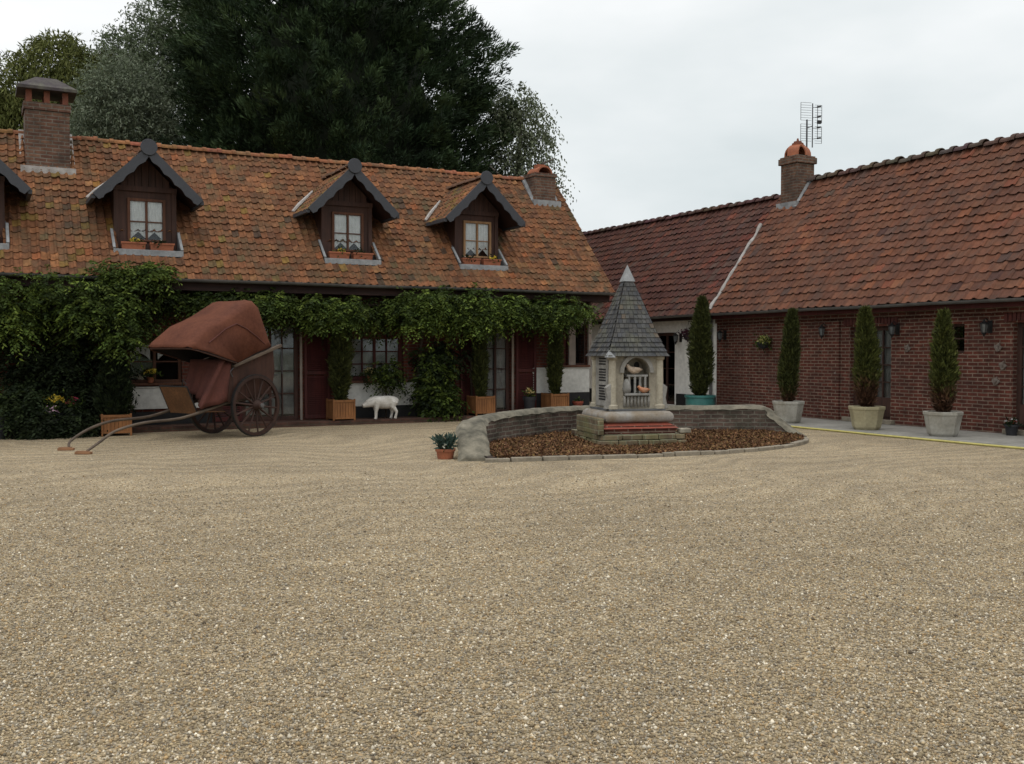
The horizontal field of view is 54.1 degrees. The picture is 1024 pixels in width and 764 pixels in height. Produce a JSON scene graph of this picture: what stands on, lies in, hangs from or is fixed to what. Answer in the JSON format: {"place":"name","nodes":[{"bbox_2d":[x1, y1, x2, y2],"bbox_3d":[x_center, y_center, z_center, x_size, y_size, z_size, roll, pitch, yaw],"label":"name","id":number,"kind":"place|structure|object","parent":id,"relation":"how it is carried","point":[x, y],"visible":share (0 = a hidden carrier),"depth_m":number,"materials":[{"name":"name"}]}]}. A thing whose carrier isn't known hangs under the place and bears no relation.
{"place":"outdoors","nodes":[
{"label":"outdoors","id":0,"kind":"place"},
{"bbox_2d":[40,405,60,436],"bbox_3d":[-8.502,0.715,18.436,0.423,0.616,0.421,2,3,45],"label":"flower pot","id":1,"kind":"object","parent":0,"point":[53,410],"visible":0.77,"depth_m":18.37,"materials":[{"name":"plant"}]},
{"bbox_2d":[64,394,82,416],"bbox_3d":[-8.240,0.604,18.846,0.426,0.812,0.418,-1,2,-28],"label":"flower pot","id":2,"kind":"object","parent":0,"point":[70,402],"visible":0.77,"depth_m":18.75,"materials":[{"name":"plant"}]},
{"bbox_2d":[5,413,489,437],"bbox_3d":[-6.512,0.938,20.331,19.700,0.150,0.680,-1,2,-28],"label":"brick apron","id":3,"kind":"object","parent":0,"point":[245,425],"visible":0.29,"depth_m":21.21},
{"bbox_2d":[325,301,355,420],"bbox_3d":[-3.695,-0.456,21.682,0.674,2.592,0.695,-1,2,-28],"label":"potted conifer","id":4,"kind":"object","parent":3,"relation":"on","point":[340,405],"visible":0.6,"depth_m":21.55,"materials":[{"name":"green plant"}]},
{"bbox_2d":[351,355,409,417],"bbox_3d":[-3.013,0.106,22.208,1.647,1.401,0.944,-1,2,-28],"label":"ivy bush","id":5,"kind":"object","parent":3,"relation":"on","point":[385,378],"visible":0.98,"depth_m":22.16,"materials":[{"name":"green plant"}]},
{"bbox_2d":[362,396,400,418],"bbox_3d":[-2.870,0.558,22.072,0.883,0.509,0.328,-1,2,-24],"label":"pig statue","id":6,"kind":"object","parent":3,"relation":"on","point":[376,403],"visible":1,"depth_m":21.96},
{"bbox_2d":[467,329,494,415],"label":"potted conifer","id":7,"kind":"object","parent":3,"relation":"on","point":[480,402],"visible":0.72,"depth_m":23.15,"materials":[{"name":"green plant"}]},
{"bbox_2d":[522,386,535,408],"bbox_3d":[0.397,0.427,23.935,0.368,0.646,0.393,0,2,5],"label":"flower pot","id":8,"kind":"object","parent":3,"relation":"on","point":[529,401],"visible":0.95,"depth_m":23.87,"materials":[{"name":"metal"}]},
{"bbox_2d":[541,323,568,407],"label":"potted conifer","id":9,"kind":"object","parent":3,"relation":"on","point":[554,397],"visible":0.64,"depth_m":24.11,"materials":[{"name":"green plant"}]},
{"bbox_2d":[572,396,583,405],"bbox_3d":[1.630,0.538,24.642,0.316,0.380,0.280,-1,2,-28],"label":"flower pot","id":10,"kind":"object","parent":3,"relation":"on","point":[575,402],"visible":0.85,"depth_m":24.55,"materials":[{"name":"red ceramic"}]},
{"bbox_2d":[0,402,1023,763],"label":"gravel courtyard","id":11,"kind":"structure","parent":0,"point":[334,452],"depth_m":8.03,"materials":[{"name":"beige gravel"}]},
{"bbox_2d":[0,386,7,438],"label":"flower pot","id":12,"kind":"object","parent":11,"relation":"on","point":[1,432],"visible":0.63,"depth_m":18.07,"materials":[{"name":"plant"}]},
{"bbox_2d":[40,389,68,414],"bbox_3d":[-8.575,0.563,18.641,0.498,0.906,0.688,-2,2,-43],"label":"flower pot","id":13,"kind":"object","parent":11,"relation":"on","point":[57,399],"visible":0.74,"depth_m":18.55,"materials":[{"name":"plant"}]},
{"bbox_2d":[57,447,74,450],"bbox_3d":[-7.152,1.069,16.082,0.240,0.050,0.100,0,2,-8],"label":"wood block","id":14,"kind":"object","parent":11,"relation":"on","point":[63,448],"depth_m":16.03,"materials":[{"name":"brown wood"}]},
{"bbox_2d":[75,451,92,453],"bbox_3d":[-6.615,1.088,15.482,0.240,0.050,0.100,0,2,3],"label":"wood block","id":15,"kind":"object","parent":11,"relation":"on","point":[83,452],"depth_m":15.44,"materials":[{"name":"brown wood"}]},
{"bbox_2d":[91,328,138,436],"bbox_3d":[-7.546,-0.011,18.981,0.873,2.033,0.867,-1,2,-28],"label":"potted conifer","id":16,"kind":"object","parent":11,"relation":"on","point":[115,385],"visible":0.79,"depth_m":18.78,"materials":[{"name":"green plant"}]},
{"bbox_2d":[67,300,282,450],"bbox_3d":[-6.052,-0.230,17.749,1.668,2.547,4.360,1,2,34],"label":"horse cart","id":17,"kind":"object","parent":11,"relation":"on","point":[228,341],"visible":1,"depth_m":18.32,"materials":[{"name":"red fabric"}]},
{"bbox_2d":[0,77,615,424],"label":"farmhouse","id":18,"kind":"object","parent":11,"relation":"on","point":[219,218],"visible":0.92,"depth_m":21.90,"materials":[{"name":"orange tile"}]},
{"bbox_2d":[0,258,181,439],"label":"climbing vine","id":19,"kind":"object","parent":18,"relation":"attached to","point":[22,405],"visible":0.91,"depth_m":18.60,"materials":[{"name":"green plant"}]},
{"bbox_2d":[120,237,146,249],"bbox_3d":[-7.514,-2.751,19.936,0.523,0.274,0.336,0,2,-7],"label":"flower trough","id":20,"kind":"object","parent":18,"relation":"on","point":[132,243],"visible":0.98,"depth_m":19.88,"materials":[{"name":"ceramic"}]},
{"bbox_2d":[140,367,163,382],"bbox_3d":[-7.225,-0.146,20.165,0.476,0.325,0.438,-1,2,-28],"label":"flower pot","id":21,"kind":"object","parent":18,"relation":"on","point":[151,372],"visible":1,"depth_m":20.12,"materials":[{"name":"ceramic"}]},
{"bbox_2d":[127,341,180,382],"bbox_3d":[-7.363,-0.419,20.554,1.170,0.970,0.446,-1,2,-28],"label":"window","id":22,"kind":"structure","parent":18,"relation":"in","point":[170,367],"depth_m":20.65,"materials":[{"name":"black glass"}]},
{"bbox_2d":[149,240,174,250],"bbox_3d":[-7.098,-2.763,20.194,0.468,0.281,0.525,1,2,33],"label":"flower trough","id":23,"kind":"object","parent":18,"relation":"on","point":[160,245],"visible":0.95,"depth_m":20.12,"materials":[{"name":"ceramic"}]},
{"bbox_2d":[243,322,297,420],"bbox_3d":[-5.271,-0.239,21.663,1.340,2.240,0.480,-1,2,-28],"label":"door","id":24,"kind":"structure","parent":18,"relation":"in","point":[286,383],"depth_m":21.72,"materials":[{"name":"grey wood"}]},
{"bbox_2d":[137,282,502,415],"bbox_3d":[-3.800,-0.696,21.329,8.123,3.059,1.578,-1,2,-28],"label":"climbing vine","id":25,"kind":"object","parent":18,"relation":"attached to","point":[435,311],"visible":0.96,"depth_m":21.48,"materials":[{"name":"green plant"}]},
{"bbox_2d":[327,245,349,258],"bbox_3d":[-3.781,-2.841,21.914,0.480,0.329,0.346,-1,2,-28],"label":"flower trough","id":26,"kind":"object","parent":18,"relation":"on","point":[342,254],"visible":0.96,"depth_m":21.88,"materials":[{"name":"ceramic"}]},
{"bbox_2d":[351,247,373,259],"bbox_3d":[-3.367,-2.819,22.166,0.617,0.312,0.435,0,2,-13],"label":"flower trough","id":27,"kind":"object","parent":18,"relation":"on","point":[355,254],"visible":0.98,"depth_m":22.13,"materials":[{"name":"ceramic"}]},
{"bbox_2d":[360,367,374,380],"bbox_3d":[-3.063,-0.189,22.381,0.624,0.310,0.383,0,2,-15],"label":"flower pot","id":28,"kind":"object","parent":18,"relation":"on","point":[366,371],"visible":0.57,"depth_m":22.32,"materials":[{"name":"ceramic"}]},
{"bbox_2d":[349,335,401,380],"bbox_3d":[-3.199,-0.554,22.784,1.460,1.140,0.446,-1,2,-28],"label":"window","id":29,"kind":"structure","parent":18,"relation":"in","point":[370,354],"depth_m":22.61,"materials":[{"name":"red paint"}]},
{"bbox_2d":[460,254,480,264],"bbox_3d":[-0.983,-2.862,23.427,0.518,0.277,0.434,0,2,3],"label":"flower trough","id":30,"kind":"object","parent":18,"relation":"on","point":[471,260],"visible":0.94,"depth_m":23.37,"materials":[{"name":"ceramic"}]},
{"bbox_2d":[481,254,501,265],"bbox_3d":[-0.468,-2.880,23.721,0.549,0.309,0.323,-1,2,-28],"label":"flower trough","id":31,"kind":"object","parent":18,"relation":"on","point":[494,260],"visible":0.98,"depth_m":23.64,"materials":[{"name":"ceramic"}]},
{"bbox_2d":[485,325,508,412],"bbox_3d":[-0.486,-0.319,24.228,0.880,2.240,0.480,-1,2,-28],"label":"door","id":32,"kind":"structure","parent":18,"relation":"in","point":[498,384],"depth_m":24.20,"materials":[{"name":"grey wood"}]},
{"bbox_2d":[462,293,603,413],"bbox_3d":[0.376,-0.686,23.568,4.102,2.898,1.430,-1,2,-28],"label":"climbing vine","id":33,"kind":"object","parent":18,"relation":"attached to","point":[533,315],"visible":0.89,"depth_m":23.37,"materials":[{"name":"green plant"}]},
{"bbox_2d":[561,329,565,364],"bbox_3d":[1.035,-1.030,25.041,0.590,1.330,0.446,-1,2,-28],"label":"window","id":34,"kind":"structure","parent":18,"relation":"in","point":[563,337],"depth_m":24.95,"materials":[{"name":"red paint"}]},
{"bbox_2d":[576,317,584,364],"bbox_3d":[1.580,-1.040,25.336,0.490,1.330,0.440,-1,2,-28],"label":"window","id":35,"kind":"structure","parent":18,"relation":"in","point":[577,338],"depth_m":25.59,"materials":[{"name":"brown wood"}]},
{"bbox_2d":[402,340,474,421],"bbox_3d":[-1.707,0.117,22.841,1.857,2.191,1.251,-1,2,-28],"label":"ivy bush","id":36,"kind":"object","parent":11,"relation":"on","point":[435,392],"visible":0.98,"depth_m":22.58,"materials":[{"name":"green plant"}]},
{"bbox_2d":[429,432,457,458],"bbox_3d":[-1.001,0.926,14.867,0.477,0.416,0.482,0,2,-10],"label":"potted plant","id":37,"kind":"object","parent":11,"relation":"on","point":[445,448],"visible":1,"depth_m":14.75,"materials":[{"name":"green plant"}]},
{"bbox_2d":[571,265,690,445],"bbox_3d":[1.971,-0.438,16.840,1.640,3.060,1.528,0,2,-14],"label":"garden turret","id":38,"kind":"object","parent":11,"relation":"on","point":[622,410],"visible":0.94,"depth_m":16.43,"materials":[{"name":"stone"}]},
{"bbox_2d":[625,364,642,374],"bbox_3d":[1.996,-0.209,16.467,0.323,0.176,0.126,0,2,-14],"label":"bird figurine","id":39,"kind":"object","parent":38,"relation":"on","point":[633,370],"visible":1,"depth_m":16.42,"materials":[{"name":"beige ceramic"}]},
{"bbox_2d":[638,386,649,392],"bbox_3d":[2.154,0.120,16.436,0.239,0.130,0.093,0,2,-14],"label":"bird figurine","id":40,"kind":"object","parent":38,"relation":"on","point":[642,389],"visible":1,"depth_m":16.40,"materials":[{"name":"orange ceramic"}]},
{"bbox_2d":[455,404,806,460],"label":"curved wall","id":41,"kind":"structure","parent":11,"relation":"on","point":[475,435],"depth_m":17.78,"materials":[{"name":"grey stone"}]},
{"bbox_2d":[489,428,804,458],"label":"leaf litter","id":42,"kind":"object","parent":11,"relation":"on","point":[566,443],"visible":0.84,"depth_m":16.01,"materials":[{"name":"brown plant"}]},
{"bbox_2d":[485,437,808,462],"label":"kerb","id":43,"kind":"structure","parent":11,"relation":"on","point":[805,440],"depth_m":15.01,"materials":[{"name":"stone"}]},
{"bbox_2d":[583,194,779,404],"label":"whitewashed link building","id":44,"kind":"structure","parent":11,"relation":"on","point":[678,263],"depth_m":28.30,"materials":[{"name":"red tile"}]},
{"bbox_2d":[658,332,674,404],"bbox_3d":[4.521,-0.384,28.195,0.426,2.120,1.100,-1,2,-28],"label":"door","id":45,"kind":"structure","parent":44,"relation":"in","point":[667,338],"depth_m":28.04,"materials":[{"name":"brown wood"}]},
{"bbox_2d":[673,332,681,344],"bbox_3d":[4.490,-1.195,27.290,0.268,0.358,0.156,-1,2,-28],"label":"wall lantern","id":46,"kind":"object","parent":44,"relation":"attached to","point":[675,337],"depth_m":27.25,"materials":[{"name":"black metal"}]},
{"bbox_2d":[676,321,690,341],"bbox_3d":[4.745,-1.330,26.670,0.613,0.588,0.701,-1,2,-28],"label":"hanging basket","id":47,"kind":"object","parent":44,"relation":"attached to","point":[686,334],"visible":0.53,"depth_m":26.63,"materials":[{"name":"black metal"}]},
{"bbox_2d":[709,133,1023,435],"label":"brick outbuilding","id":48,"kind":"structure","parent":11,"relation":"on","point":[911,244],"depth_m":21.78,"materials":[{"name":"red brick"}]},
{"bbox_2d":[717,328,725,341],"bbox_3d":[5.355,-1.194,25.676,0.268,0.358,0.156,-1,2,-28],"label":"wall lantern","id":49,"kind":"object","parent":48,"relation":"attached to","point":[720,333],"depth_m":25.64,"materials":[{"name":"black metal"}]},
{"bbox_2d":[753,327,774,352],"bbox_3d":[6.101,-1.011,24.161,0.646,0.629,0.464,1,2,25],"label":"hanging basket","id":50,"kind":"object","parent":48,"relation":"attached to","point":[762,343],"visible":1,"depth_m":24.14,"materials":[{"name":"green metal"}]},
{"bbox_2d":[800,102,821,147],"bbox_3d":[7.891,-6.356,26.321,0.616,1.975,0.178,0,2,-12],"label":"tv antenna","id":51,"kind":"object","parent":48,"relation":"attached to","point":[817,126],"visible":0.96,"depth_m":26.33,"materials":[{"name":"metal"}]},
{"bbox_2d":[818,323,825,338],"bbox_3d":[7.008,-1.147,22.591,0.268,0.358,0.156,-1,2,-28],"label":"wall lantern","id":52,"kind":"object","parent":48,"relation":"attached to","point":[821,328],"depth_m":22.54,"materials":[{"name":"black metal"}]},
{"bbox_2d":[854,326,890,419],"bbox_3d":[7.965,-0.191,21.738,0.459,2.140,1.240,-1,2,-28],"label":"door","id":53,"kind":"structure","parent":48,"relation":"in","point":[884,391],"depth_m":21.44,"materials":[{"name":"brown wood"}]},
{"bbox_2d":[887,321,899,337],"bbox_3d":[7.935,-1.093,20.865,0.268,0.358,0.156,-1,2,-28],"label":"wall lantern","id":54,"kind":"object","parent":48,"relation":"attached to","point":[892,327],"depth_m":20.85,"materials":[{"name":"black metal"}]},
{"bbox_2d":[952,324,964,352],"bbox_3d":[8.990,-0.857,19.826,0.440,0.690,0.480,-1,2,-28],"label":"window","id":55,"kind":"structure","parent":48,"relation":"in","point":[955,325],"depth_m":19.84,"materials":[{"name":"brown wood"}]},
{"bbox_2d":[979,318,992,336],"bbox_3d":[8.955,-1.034,18.962,0.268,0.358,0.156,-1,2,-28],"label":"wall lantern","id":56,"kind":"object","parent":48,"relation":"attached to","point":[987,326],"depth_m":18.94,"materials":[{"name":"black metal"}]},
{"bbox_2d":[1016,322,1023,429],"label":"door","id":57,"kind":"structure","parent":48,"relation":"in","point":[1020,338],"depth_m":18.63,"materials":[{"name":"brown wood"}]},
{"bbox_2d":[792,426,1023,449],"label":"garden hose","id":58,"kind":"object","parent":11,"relation":"on","point":[959,442],"visible":0.81,"depth_m":18.00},
{"bbox_2d":[0,0,1023,231],"label":"sky","id":59,"kind":"structure","parent":0,"point":[665,107],"materials":[{"name":"white"}]},
{"bbox_2d":[788,417,1023,446],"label":"concrete walk","id":60,"kind":"structure","parent":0,"point":[966,436],"depth_m":19.04,"materials":[{"name":"grey concrete"}]},
{"bbox_2d":[684,294,716,404],"bbox_3d":[4.675,-0.708,24.907,0.795,2.964,0.777,-1,2,-28],"label":"potted conifer","id":61,"kind":"object","parent":60,"relation":"on","point":[699,349],"visible":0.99,"depth_m":24.75,"materials":[{"name":"plant"}]},
{"bbox_2d":[772,307,804,422],"bbox_3d":[5.952,-0.385,21.572,0.638,2.527,0.638,-2,2,-42],"label":"potted conifer","id":62,"kind":"object","parent":60,"relation":"on","point":[788,408],"visible":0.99,"depth_m":21.44,"materials":[{"name":"plant"}]},
{"bbox_2d":[848,304,885,429],"bbox_3d":[6.994,-0.305,19.743,0.662,2.481,0.674,0,2,5],"label":"potted conifer","id":63,"kind":"object","parent":60,"relation":"on","point":[866,413],"visible":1,"depth_m":19.60,"materials":[{"name":"plant"}]},
{"bbox_2d":[923,308,963,436],"bbox_3d":[7.837,-0.196,18.221,0.645,2.359,0.643,-2,2,-42],"label":"potted conifer","id":64,"kind":"object","parent":60,"relation":"on","point":[942,419],"visible":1,"depth_m":18.10,"materials":[{"name":"plant"}]},
{"bbox_2d":[1003,417,1023,435],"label":"flower pot","id":65,"kind":"object","parent":60,"relation":"on","point":[1011,426],"visible":1,"depth_m":18.31,"materials":[{"name":"stone"}]},
{"label":"ground","id":66,"kind":"structure","parent":0,"visible":0},
{"bbox_2d":[0,28,129,135],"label":"willow tree","id":67,"kind":"object","parent":66,"relation":"on","point":[11,116],"visible":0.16,"depth_m":35.70,"materials":[{"name":"green plant"}]},
{"bbox_2d":[54,43,190,144],"bbox_3d":[-13.045,-5.251,33.349,4.806,11.817,4.495,-1,2,-28],"label":"silver willow tree","id":68,"kind":"object","parent":66,"relation":"on","point":[111,100],"visible":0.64,"depth_m":32.50,"materials":[{"name":"green plant"}]},
{"bbox_2d":[79,0,232,145],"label":"silver willow tree","id":69,"kind":"object","parent":66,"relation":"on","point":[153,25],"visible":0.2,"depth_m":35.76,"materials":[{"name":"green plant"}]},
{"bbox_2d":[152,0,534,175],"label":"cypress tree","id":70,"kind":"object","parent":66,"relation":"on","point":[339,80],"visible":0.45,"depth_m":29.40,"materials":[{"name":"green plant"}]},
{"bbox_2d":[468,80,579,210],"bbox_3d":[0.322,-4.818,33.890,4.037,10.913,3.626,-1,2,-28],"label":"birch tree","id":71,"kind":"object","parent":66,"relation":"on","point":[524,135],"visible":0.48,"depth_m":33.32,"materials":[{"name":"green plant"}]}
]}

